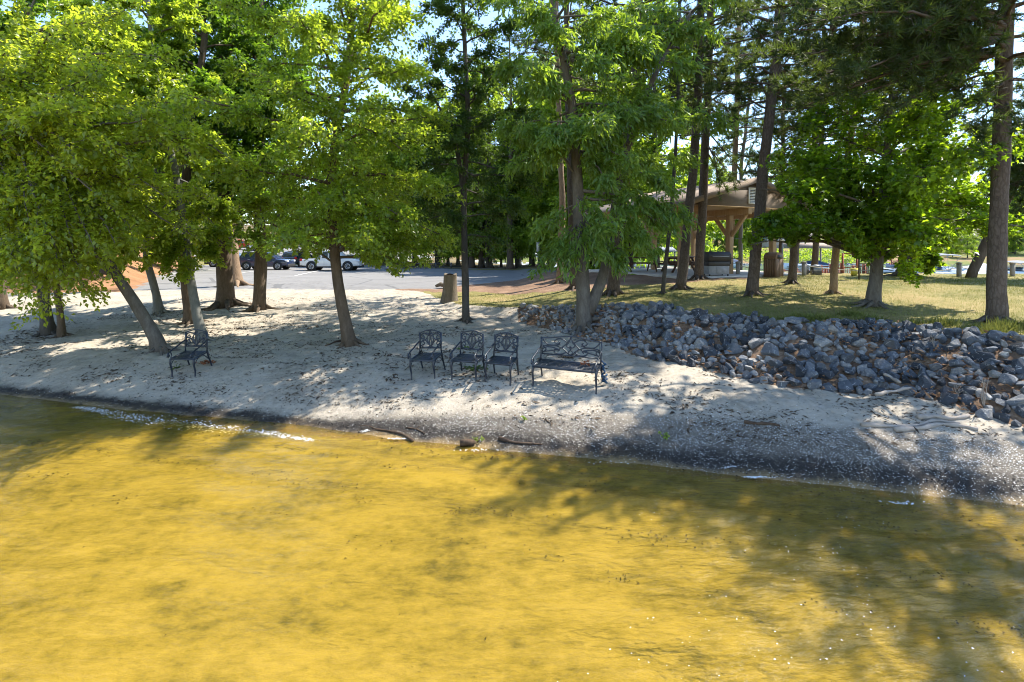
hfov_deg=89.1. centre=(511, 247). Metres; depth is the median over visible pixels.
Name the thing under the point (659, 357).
rock
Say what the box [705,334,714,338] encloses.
rock
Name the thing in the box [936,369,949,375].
rock
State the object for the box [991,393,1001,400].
rock
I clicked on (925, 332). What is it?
rock
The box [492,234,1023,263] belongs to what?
hillside
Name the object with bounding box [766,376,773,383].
rock
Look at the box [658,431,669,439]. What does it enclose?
plant
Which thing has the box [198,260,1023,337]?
lawn
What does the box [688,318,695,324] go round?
rock
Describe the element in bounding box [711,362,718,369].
rock
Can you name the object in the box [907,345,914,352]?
rock
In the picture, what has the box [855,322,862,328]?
rock
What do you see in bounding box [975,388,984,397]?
rock
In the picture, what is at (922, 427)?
driftwood log
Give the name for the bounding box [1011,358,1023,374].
rock
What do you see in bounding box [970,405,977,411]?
rock
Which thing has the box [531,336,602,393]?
garden bench
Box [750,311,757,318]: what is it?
rock
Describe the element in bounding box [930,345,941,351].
rock
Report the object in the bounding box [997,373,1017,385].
rock
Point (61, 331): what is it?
shore tree
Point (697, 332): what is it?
rock
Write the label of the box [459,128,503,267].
wood tree
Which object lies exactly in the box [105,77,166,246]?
wood tree
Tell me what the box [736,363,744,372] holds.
rock
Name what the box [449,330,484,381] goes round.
garden chair
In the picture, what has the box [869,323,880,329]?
rock
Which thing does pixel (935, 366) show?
rock
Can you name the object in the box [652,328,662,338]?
rock
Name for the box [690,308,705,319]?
rock
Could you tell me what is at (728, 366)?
rock
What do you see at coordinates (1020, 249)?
wood tree
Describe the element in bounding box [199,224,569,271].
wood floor
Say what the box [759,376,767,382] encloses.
rock
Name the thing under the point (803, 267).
mooring post
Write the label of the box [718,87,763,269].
pine tree
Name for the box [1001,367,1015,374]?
rock
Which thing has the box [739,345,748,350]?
rock
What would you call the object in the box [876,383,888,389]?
rock
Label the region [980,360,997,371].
rock
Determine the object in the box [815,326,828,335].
rock
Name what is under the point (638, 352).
rock
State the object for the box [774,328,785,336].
rock
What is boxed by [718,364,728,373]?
rock
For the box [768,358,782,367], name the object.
rock
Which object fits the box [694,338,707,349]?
rock
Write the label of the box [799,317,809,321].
rock
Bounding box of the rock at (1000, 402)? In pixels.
[995,398,1006,406]
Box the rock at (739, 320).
[734,317,743,324]
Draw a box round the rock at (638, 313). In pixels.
[633,311,644,314]
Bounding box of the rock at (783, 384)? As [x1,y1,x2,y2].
[776,381,789,387]
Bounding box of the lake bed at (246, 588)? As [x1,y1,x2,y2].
[0,400,1023,681]
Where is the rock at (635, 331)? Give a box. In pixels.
[632,328,641,335]
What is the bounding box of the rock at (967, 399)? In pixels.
[958,394,974,405]
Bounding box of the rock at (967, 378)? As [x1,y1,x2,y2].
[963,375,972,382]
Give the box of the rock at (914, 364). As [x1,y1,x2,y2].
[911,362,927,369]
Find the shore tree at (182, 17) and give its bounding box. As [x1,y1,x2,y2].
[47,0,247,343]
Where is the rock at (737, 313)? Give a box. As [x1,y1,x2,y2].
[729,311,740,318]
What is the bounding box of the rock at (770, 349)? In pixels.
[760,343,778,355]
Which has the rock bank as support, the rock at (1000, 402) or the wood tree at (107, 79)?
the rock at (1000, 402)
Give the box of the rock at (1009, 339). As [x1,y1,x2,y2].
[1004,336,1015,342]
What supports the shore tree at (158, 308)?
on the beach
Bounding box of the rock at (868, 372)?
[861,368,876,376]
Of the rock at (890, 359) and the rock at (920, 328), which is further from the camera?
the rock at (920, 328)
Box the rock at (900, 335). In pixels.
[890,330,907,341]
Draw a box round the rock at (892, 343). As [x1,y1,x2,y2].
[883,338,899,350]
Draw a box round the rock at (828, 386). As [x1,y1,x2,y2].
[820,382,836,391]
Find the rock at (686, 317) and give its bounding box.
[681,314,689,320]
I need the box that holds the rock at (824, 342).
[813,337,832,348]
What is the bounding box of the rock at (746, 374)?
[742,370,751,378]
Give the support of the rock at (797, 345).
on the rock bank
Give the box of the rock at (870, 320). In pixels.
[864,317,875,324]
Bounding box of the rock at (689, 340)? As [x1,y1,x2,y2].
[685,337,694,343]
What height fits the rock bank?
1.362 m
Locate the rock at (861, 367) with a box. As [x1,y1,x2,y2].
[856,364,866,373]
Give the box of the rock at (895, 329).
[891,328,903,331]
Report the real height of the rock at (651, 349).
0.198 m
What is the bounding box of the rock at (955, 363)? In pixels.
[948,359,965,367]
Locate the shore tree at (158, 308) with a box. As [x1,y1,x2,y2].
[91,28,238,315]
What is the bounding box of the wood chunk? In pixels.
[460,438,474,445]
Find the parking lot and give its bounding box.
[133,246,555,289]
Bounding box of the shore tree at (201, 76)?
[100,0,304,327]
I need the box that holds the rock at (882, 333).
[879,330,887,340]
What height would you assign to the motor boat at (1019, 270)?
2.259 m
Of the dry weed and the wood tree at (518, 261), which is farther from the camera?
the wood tree at (518, 261)
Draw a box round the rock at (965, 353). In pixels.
[963,351,970,357]
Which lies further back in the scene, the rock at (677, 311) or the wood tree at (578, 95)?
the wood tree at (578, 95)
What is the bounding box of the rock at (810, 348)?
[799,344,815,356]
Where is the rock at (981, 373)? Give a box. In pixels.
[974,369,986,376]
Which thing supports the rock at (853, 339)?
on the rock bank
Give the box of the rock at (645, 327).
[642,325,650,331]
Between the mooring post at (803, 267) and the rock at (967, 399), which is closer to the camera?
the rock at (967, 399)
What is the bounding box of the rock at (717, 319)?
[709,316,721,322]
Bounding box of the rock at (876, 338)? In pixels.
[871,332,879,342]
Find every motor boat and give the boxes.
[784,260,828,272]
[883,265,894,272]
[915,253,960,273]
[941,264,985,270]
[962,268,985,273]
[1008,260,1023,273]
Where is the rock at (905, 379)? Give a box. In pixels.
[902,375,910,383]
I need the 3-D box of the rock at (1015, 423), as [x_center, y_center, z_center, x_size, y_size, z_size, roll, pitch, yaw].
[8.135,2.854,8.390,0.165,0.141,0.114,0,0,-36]
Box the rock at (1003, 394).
[1000,392,1008,399]
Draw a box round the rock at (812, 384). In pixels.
[807,379,821,389]
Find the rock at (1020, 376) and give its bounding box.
[1017,373,1023,378]
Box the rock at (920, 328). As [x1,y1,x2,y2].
[915,325,924,332]
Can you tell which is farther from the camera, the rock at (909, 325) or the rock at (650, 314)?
the rock at (650, 314)
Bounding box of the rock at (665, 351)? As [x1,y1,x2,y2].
[661,347,676,358]
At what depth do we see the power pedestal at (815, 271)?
25.45 m
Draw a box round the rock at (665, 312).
[662,310,672,314]
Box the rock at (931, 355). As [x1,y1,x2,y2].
[925,353,940,359]
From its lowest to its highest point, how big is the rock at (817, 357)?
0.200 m
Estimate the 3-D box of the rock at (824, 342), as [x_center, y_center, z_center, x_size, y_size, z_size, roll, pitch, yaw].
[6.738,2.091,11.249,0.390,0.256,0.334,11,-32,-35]
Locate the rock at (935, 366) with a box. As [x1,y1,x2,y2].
[928,363,942,370]
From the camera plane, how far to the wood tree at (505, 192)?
50.66 m
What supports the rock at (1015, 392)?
on the rock bank
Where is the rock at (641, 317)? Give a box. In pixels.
[636,315,645,320]
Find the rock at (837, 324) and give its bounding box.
[835,321,842,329]
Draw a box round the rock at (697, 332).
[693,328,702,336]
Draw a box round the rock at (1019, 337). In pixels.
[1013,335,1023,340]
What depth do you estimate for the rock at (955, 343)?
10.41 m
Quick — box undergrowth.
[662,244,890,263]
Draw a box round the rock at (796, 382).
[786,377,801,385]
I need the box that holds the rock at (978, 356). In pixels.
[970,351,995,362]
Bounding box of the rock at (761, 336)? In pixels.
[757,334,764,338]
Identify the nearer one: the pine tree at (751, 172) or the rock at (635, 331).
the rock at (635, 331)
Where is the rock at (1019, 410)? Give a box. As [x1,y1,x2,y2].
[1014,405,1023,417]
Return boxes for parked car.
[204,252,241,266]
[238,239,248,247]
[282,251,311,266]
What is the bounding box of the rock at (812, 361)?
[806,358,815,367]
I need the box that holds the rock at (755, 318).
[752,315,759,321]
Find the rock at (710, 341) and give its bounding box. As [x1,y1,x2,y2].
[708,338,714,346]
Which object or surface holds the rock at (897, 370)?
on the rock bank
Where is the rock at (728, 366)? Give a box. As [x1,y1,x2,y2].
[725,362,733,370]
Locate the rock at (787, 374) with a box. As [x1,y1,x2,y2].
[782,370,793,378]
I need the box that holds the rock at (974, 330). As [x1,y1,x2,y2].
[969,326,980,335]
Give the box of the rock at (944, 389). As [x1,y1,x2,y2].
[939,386,952,392]
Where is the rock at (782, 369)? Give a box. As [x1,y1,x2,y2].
[777,366,786,371]
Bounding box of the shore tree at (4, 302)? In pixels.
[0,0,70,309]
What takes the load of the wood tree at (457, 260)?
on the wood floor
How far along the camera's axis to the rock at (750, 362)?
11.11 m
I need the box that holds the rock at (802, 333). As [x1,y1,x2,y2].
[797,330,805,337]
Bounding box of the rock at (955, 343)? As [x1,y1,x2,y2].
[948,339,960,348]
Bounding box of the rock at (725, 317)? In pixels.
[721,315,729,321]
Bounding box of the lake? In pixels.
[460,260,1023,272]
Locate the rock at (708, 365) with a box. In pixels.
[704,361,712,368]
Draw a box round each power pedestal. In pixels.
[806,263,808,274]
[810,265,821,274]
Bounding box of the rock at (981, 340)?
[974,336,988,344]
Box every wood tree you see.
[34,0,181,274]
[34,1,147,159]
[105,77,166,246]
[157,175,215,262]
[266,220,299,244]
[307,157,351,248]
[323,112,393,257]
[341,89,409,261]
[347,129,412,264]
[369,98,443,264]
[378,183,422,255]
[400,87,459,264]
[419,172,460,264]
[424,150,476,264]
[429,61,532,267]
[437,189,479,265]
[441,104,492,193]
[445,97,496,267]
[452,167,514,267]
[454,156,494,265]
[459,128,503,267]
[475,154,537,266]
[477,35,543,268]
[477,235,513,266]
[481,90,555,266]
[491,187,535,267]
[504,61,589,254]
[513,80,581,259]
[514,178,555,266]
[531,97,544,266]
[534,170,591,270]
[536,69,675,269]
[542,111,627,269]
[543,67,669,261]
[566,0,724,267]
[586,143,675,268]
[675,150,698,183]
[699,157,731,245]
[707,222,724,246]
[721,219,752,245]
[724,219,751,245]
[733,229,748,249]
[768,167,779,183]
[943,186,980,248]
[944,238,959,256]
[955,230,979,257]
[979,186,1023,252]
[1008,235,1023,253]
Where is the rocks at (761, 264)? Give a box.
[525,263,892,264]
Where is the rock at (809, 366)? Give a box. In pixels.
[805,361,814,370]
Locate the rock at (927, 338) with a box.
[920,336,929,341]
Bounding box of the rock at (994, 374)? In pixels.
[988,370,1001,377]
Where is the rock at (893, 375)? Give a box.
[884,370,899,382]
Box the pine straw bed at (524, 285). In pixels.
[395,272,779,294]
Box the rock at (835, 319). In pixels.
[829,318,840,322]
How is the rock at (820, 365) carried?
on the rock bank
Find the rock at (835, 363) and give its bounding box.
[829,359,838,367]
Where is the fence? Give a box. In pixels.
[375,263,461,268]
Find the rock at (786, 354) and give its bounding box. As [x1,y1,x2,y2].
[784,352,795,358]
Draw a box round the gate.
[842,253,867,273]
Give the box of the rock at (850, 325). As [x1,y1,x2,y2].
[848,323,855,328]
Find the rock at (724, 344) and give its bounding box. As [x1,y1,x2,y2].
[722,341,730,349]
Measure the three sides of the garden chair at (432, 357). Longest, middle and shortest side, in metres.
0.995 x 0.741 x 0.588 m
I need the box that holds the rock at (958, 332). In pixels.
[954,328,969,335]
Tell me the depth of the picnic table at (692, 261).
30.33 m
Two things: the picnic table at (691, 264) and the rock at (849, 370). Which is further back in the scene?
the picnic table at (691, 264)
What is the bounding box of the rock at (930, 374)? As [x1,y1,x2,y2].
[926,370,936,377]
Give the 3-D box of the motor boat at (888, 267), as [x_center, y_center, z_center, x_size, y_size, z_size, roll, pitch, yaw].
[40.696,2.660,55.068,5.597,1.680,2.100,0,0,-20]
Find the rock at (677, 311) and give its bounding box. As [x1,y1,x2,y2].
[671,308,682,315]
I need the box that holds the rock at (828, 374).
[815,367,834,379]
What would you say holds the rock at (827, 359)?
on the rock bank
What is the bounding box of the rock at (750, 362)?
[745,360,755,365]
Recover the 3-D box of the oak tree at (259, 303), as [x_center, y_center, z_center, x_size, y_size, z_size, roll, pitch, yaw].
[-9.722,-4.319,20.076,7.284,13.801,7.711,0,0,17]
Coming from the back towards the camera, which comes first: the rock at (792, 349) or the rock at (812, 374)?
the rock at (792, 349)
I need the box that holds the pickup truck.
[300,250,363,270]
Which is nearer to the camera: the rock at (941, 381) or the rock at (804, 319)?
the rock at (941, 381)
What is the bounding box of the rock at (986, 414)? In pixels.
[975,408,992,419]
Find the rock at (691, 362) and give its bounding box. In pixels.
[688,357,695,366]
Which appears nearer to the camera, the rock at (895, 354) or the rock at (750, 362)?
the rock at (895, 354)
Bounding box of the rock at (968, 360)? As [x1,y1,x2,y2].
[963,356,974,364]
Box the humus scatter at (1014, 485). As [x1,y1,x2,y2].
[0,372,1023,505]
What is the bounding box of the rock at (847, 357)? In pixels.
[840,353,854,362]
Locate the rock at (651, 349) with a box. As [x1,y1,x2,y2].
[649,345,658,351]
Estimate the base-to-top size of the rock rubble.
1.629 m
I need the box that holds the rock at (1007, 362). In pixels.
[1003,359,1011,364]
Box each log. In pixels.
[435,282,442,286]
[744,420,779,426]
[860,419,960,427]
[893,422,977,431]
[915,411,970,420]
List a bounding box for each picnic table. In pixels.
[623,257,661,271]
[659,256,694,262]
[659,257,694,272]
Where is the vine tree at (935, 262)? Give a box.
[876,155,955,275]
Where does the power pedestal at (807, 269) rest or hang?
on the lawn at (908, 295)
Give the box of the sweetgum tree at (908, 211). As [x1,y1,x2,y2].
[735,53,1023,309]
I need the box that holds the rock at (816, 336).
[813,334,821,339]
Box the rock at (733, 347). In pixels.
[727,342,744,353]
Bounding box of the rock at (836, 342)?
[833,338,839,345]
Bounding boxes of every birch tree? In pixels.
[0,0,268,355]
[161,0,472,347]
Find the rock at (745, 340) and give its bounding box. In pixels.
[739,336,750,344]
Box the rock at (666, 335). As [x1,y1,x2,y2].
[661,330,670,342]
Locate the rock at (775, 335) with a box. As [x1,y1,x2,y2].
[771,333,779,338]
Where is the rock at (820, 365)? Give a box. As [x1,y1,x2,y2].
[815,362,826,369]
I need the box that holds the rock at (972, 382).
[968,379,981,386]
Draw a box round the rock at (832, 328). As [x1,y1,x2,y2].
[828,325,839,333]
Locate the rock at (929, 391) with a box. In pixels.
[924,389,935,396]
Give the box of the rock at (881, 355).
[876,354,886,357]
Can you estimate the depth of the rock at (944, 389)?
9.37 m
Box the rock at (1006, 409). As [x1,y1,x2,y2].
[1001,404,1010,413]
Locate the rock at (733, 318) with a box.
[730,315,736,323]
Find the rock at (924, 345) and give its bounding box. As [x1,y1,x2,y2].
[919,341,932,350]
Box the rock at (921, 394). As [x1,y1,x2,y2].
[915,390,924,397]
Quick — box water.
[0,395,1023,681]
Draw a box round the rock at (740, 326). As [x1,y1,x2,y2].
[735,323,744,329]
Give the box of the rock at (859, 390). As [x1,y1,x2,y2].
[856,386,863,394]
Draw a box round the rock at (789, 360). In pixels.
[782,356,796,364]
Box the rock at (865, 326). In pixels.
[861,324,869,329]
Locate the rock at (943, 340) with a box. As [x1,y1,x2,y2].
[940,337,946,343]
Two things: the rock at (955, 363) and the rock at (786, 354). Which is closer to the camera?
the rock at (955, 363)
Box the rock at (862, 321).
[856,319,866,324]
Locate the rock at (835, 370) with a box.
[830,366,838,374]
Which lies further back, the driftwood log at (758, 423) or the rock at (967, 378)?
the rock at (967, 378)
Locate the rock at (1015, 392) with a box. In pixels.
[1012,389,1021,395]
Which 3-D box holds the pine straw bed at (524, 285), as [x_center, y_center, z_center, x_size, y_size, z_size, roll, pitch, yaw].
[6.848,1.949,30.929,17.564,1.262,21.023,0,0,35]
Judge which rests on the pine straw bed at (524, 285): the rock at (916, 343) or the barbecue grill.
the barbecue grill
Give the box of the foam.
[69,406,1012,681]
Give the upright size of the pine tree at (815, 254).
13.472 m
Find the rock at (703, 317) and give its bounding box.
[699,314,709,321]
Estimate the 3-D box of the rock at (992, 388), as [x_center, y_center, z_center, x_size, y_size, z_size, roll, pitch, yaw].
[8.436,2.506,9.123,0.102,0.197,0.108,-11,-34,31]
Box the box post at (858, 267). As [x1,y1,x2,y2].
[852,254,859,279]
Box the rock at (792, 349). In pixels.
[784,347,797,352]
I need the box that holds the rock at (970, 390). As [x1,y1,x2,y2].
[956,386,976,395]
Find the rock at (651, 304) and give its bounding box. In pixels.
[648,301,657,308]
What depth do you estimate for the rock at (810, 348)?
11.06 m
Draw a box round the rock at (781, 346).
[778,343,784,349]
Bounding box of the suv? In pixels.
[239,252,294,269]
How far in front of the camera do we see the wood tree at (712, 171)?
125.63 m
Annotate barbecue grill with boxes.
[704,252,738,275]
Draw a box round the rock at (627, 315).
[621,311,633,321]
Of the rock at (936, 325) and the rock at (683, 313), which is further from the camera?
the rock at (683, 313)
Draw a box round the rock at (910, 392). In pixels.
[898,385,916,395]
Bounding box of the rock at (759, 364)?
[756,362,765,367]
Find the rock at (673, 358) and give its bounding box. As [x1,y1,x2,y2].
[667,354,680,363]
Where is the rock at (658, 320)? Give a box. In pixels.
[655,317,660,323]
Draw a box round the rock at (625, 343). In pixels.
[621,340,629,346]
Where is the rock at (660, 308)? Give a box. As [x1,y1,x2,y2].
[657,304,664,314]
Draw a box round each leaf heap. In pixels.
[196,360,215,364]
[362,351,402,358]
[383,374,408,383]
[464,365,489,370]
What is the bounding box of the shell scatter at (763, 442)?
[86,388,1023,507]
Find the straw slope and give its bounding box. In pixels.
[6,237,198,292]
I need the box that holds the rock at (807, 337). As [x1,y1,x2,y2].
[803,335,813,339]
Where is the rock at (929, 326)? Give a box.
[925,324,932,329]
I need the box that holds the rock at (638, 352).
[635,348,643,355]
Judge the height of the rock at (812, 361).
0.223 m
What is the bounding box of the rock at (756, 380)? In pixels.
[747,377,759,383]
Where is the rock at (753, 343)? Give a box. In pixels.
[748,338,761,348]
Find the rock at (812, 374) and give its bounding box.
[804,370,818,378]
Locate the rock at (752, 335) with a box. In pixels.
[748,332,756,338]
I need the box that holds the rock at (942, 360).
[938,356,948,364]
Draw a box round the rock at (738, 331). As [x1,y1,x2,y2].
[735,329,742,333]
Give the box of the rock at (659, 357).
[656,354,662,360]
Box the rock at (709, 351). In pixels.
[702,345,716,357]
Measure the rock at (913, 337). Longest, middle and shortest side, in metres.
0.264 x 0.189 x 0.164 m
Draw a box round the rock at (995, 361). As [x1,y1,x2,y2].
[986,358,1002,365]
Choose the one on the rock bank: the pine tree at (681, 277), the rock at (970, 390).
the rock at (970, 390)
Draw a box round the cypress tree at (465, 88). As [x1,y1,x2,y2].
[395,0,547,323]
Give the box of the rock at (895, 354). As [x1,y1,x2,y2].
[885,351,898,358]
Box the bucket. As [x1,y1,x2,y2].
[850,265,857,275]
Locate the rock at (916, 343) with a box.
[911,340,921,346]
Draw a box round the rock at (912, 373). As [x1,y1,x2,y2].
[902,366,916,378]
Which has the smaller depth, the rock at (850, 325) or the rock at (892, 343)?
the rock at (892, 343)
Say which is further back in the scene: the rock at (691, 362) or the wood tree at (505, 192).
the wood tree at (505, 192)
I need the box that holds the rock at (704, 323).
[700,320,709,326]
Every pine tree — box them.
[212,7,253,286]
[500,0,624,290]
[505,0,604,283]
[565,0,721,297]
[642,0,738,293]
[642,0,772,289]
[649,0,772,280]
[680,11,797,269]
[691,0,875,297]
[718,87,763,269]
[720,0,1023,322]
[724,63,827,252]
[743,7,883,284]
[747,2,955,294]
[754,25,879,272]
[948,31,1023,277]
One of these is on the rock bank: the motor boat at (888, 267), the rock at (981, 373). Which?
the rock at (981, 373)
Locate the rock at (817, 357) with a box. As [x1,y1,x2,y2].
[814,353,821,361]
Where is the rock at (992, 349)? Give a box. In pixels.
[983,346,997,352]
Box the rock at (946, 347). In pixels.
[941,345,953,351]
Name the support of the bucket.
on the lawn at (908, 295)
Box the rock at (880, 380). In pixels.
[870,376,884,382]
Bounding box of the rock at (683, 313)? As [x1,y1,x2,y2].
[679,311,689,315]
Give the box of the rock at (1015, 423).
[1011,419,1021,426]
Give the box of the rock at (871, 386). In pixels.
[863,383,877,389]
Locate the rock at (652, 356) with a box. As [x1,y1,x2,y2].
[650,354,656,359]
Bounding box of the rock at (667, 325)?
[663,321,673,330]
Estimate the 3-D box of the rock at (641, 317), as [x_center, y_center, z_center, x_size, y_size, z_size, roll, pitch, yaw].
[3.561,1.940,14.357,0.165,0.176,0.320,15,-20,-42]
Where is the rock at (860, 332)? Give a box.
[858,329,863,337]
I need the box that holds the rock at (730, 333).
[725,328,735,338]
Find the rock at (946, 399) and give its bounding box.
[937,392,957,405]
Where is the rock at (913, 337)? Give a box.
[907,334,919,340]
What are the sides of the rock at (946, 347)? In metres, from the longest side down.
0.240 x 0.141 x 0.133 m
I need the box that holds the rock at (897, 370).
[889,368,902,373]
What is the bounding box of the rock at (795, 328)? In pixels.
[791,325,800,331]
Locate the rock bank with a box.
[518,307,1023,426]
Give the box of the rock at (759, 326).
[757,324,764,329]
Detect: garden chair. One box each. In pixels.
[166,329,212,376]
[407,329,445,379]
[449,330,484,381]
[484,332,518,385]
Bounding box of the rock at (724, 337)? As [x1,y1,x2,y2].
[720,332,730,343]
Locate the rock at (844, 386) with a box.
[837,380,853,392]
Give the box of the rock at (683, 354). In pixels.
[679,350,688,360]
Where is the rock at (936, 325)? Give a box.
[932,322,943,329]
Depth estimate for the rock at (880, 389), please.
9.79 m
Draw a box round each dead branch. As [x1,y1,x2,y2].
[359,425,413,441]
[498,436,542,444]
[874,387,911,395]
[883,373,900,382]
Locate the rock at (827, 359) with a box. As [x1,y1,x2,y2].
[821,356,833,362]
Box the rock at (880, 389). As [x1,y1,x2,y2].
[874,387,887,395]
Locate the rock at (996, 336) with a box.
[986,330,1004,342]
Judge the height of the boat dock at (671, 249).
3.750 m
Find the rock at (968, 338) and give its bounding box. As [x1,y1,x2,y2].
[961,330,976,345]
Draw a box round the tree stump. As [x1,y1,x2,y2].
[440,273,457,303]
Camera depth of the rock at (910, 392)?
9.65 m
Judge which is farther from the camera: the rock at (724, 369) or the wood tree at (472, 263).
the wood tree at (472, 263)
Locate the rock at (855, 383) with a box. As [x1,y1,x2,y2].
[848,378,861,389]
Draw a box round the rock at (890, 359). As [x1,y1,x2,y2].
[886,355,894,364]
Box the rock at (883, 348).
[876,344,887,351]
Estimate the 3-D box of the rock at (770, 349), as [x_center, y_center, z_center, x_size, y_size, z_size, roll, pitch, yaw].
[5.628,2.240,11.282,0.204,0.337,0.384,0,0,-32]
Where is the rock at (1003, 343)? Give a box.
[999,340,1007,347]
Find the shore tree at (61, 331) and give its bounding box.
[5,218,120,337]
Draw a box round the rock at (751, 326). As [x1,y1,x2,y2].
[746,321,756,330]
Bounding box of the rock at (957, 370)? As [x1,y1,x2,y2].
[949,367,967,375]
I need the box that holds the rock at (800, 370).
[795,365,806,376]
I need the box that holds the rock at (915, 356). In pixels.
[910,354,923,359]
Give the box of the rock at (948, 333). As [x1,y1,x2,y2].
[942,328,953,338]
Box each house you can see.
[751,224,811,246]
[935,213,980,247]
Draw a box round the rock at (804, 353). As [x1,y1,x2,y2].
[797,349,810,358]
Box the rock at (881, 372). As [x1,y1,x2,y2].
[878,370,886,375]
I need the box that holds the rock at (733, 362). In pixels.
[730,359,736,366]
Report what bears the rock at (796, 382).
on the rock bank
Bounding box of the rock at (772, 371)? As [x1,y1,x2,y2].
[769,367,776,374]
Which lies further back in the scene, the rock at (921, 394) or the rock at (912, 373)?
the rock at (912, 373)
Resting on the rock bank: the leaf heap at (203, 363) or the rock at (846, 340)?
the rock at (846, 340)
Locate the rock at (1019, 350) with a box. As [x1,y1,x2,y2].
[1016,347,1023,355]
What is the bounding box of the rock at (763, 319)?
[758,316,769,322]
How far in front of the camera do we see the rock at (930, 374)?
9.92 m
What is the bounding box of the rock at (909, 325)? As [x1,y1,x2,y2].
[902,320,915,331]
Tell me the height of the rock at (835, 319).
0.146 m
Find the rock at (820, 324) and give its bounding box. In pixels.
[813,323,824,329]
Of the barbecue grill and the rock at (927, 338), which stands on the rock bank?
the rock at (927, 338)
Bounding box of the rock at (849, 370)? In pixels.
[844,367,854,374]
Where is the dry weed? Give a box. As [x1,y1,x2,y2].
[976,378,990,406]
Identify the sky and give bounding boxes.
[0,0,1023,224]
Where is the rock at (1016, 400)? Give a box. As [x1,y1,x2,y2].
[1005,394,1023,406]
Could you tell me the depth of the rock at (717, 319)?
13.10 m
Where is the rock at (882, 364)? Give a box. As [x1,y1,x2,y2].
[874,359,893,369]
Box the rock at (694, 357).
[688,354,697,359]
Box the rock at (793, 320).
[784,316,801,324]
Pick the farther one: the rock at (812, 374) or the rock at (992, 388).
the rock at (812, 374)
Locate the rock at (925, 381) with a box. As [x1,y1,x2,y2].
[915,375,936,389]
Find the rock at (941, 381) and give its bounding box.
[937,376,945,385]
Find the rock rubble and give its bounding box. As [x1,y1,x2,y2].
[518,302,1023,431]
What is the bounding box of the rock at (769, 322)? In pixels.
[766,319,779,326]
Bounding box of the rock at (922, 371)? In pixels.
[917,368,926,378]
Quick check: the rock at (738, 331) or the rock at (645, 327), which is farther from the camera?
the rock at (645, 327)
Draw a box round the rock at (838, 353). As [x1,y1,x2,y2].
[833,350,844,357]
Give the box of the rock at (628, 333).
[625,330,632,336]
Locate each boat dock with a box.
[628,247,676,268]
[776,243,831,262]
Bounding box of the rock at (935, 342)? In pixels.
[930,341,942,345]
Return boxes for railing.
[784,263,841,272]
[823,264,869,273]
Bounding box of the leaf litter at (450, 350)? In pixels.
[0,296,1018,450]
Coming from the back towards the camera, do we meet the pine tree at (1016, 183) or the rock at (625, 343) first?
the pine tree at (1016, 183)
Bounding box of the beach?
[0,288,1023,511]
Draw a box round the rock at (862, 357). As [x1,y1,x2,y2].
[859,354,868,361]
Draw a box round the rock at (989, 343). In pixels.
[985,339,1000,349]
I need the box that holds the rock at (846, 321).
[839,318,852,324]
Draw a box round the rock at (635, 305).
[632,303,640,308]
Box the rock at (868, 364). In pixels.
[860,361,871,368]
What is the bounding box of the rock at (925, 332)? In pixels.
[922,329,937,337]
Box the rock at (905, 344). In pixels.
[901,342,911,347]
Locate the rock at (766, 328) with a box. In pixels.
[762,325,770,331]
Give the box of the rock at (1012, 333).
[1008,331,1018,338]
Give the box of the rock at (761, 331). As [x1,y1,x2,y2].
[759,329,765,334]
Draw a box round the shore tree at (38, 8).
[0,0,146,336]
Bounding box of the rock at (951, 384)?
[948,382,964,387]
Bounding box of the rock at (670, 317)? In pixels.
[665,315,676,320]
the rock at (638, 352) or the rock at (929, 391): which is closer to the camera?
the rock at (929, 391)
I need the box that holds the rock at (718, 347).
[714,344,723,350]
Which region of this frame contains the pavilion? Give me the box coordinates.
[585,177,817,279]
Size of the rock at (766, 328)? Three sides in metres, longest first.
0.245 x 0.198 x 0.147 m
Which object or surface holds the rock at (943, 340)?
on the rock bank
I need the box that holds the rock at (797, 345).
[793,343,804,348]
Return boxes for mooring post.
[735,261,740,273]
[801,261,806,274]
[956,262,961,276]
[1009,262,1015,276]
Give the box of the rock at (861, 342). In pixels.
[850,338,866,346]
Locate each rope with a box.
[601,361,607,383]
[806,265,896,270]
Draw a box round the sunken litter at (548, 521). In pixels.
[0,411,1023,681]
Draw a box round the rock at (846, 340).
[840,338,850,344]
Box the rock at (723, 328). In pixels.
[718,326,726,331]
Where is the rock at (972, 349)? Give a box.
[968,345,983,353]
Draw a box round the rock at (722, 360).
[719,358,725,364]
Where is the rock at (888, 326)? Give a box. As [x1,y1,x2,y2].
[882,323,892,329]
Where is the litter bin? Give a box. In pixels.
[763,252,783,276]
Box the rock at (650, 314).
[644,310,654,318]
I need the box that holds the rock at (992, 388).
[989,385,996,393]
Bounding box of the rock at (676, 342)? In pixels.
[672,340,681,347]
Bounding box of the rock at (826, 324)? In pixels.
[821,322,831,326]
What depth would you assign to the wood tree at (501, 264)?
57.31 m
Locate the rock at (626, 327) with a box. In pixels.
[622,325,631,332]
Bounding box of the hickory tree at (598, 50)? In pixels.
[476,0,749,337]
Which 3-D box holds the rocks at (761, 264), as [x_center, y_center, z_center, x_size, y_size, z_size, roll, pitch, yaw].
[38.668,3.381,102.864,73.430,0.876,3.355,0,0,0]
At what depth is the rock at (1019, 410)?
8.54 m
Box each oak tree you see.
[97,1,323,310]
[115,0,348,312]
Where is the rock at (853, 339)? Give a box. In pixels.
[851,337,860,341]
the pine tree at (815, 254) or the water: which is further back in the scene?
the pine tree at (815, 254)
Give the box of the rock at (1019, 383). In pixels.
[1015,381,1023,386]
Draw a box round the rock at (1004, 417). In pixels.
[993,412,1010,422]
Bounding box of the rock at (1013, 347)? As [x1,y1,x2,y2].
[1007,342,1023,351]

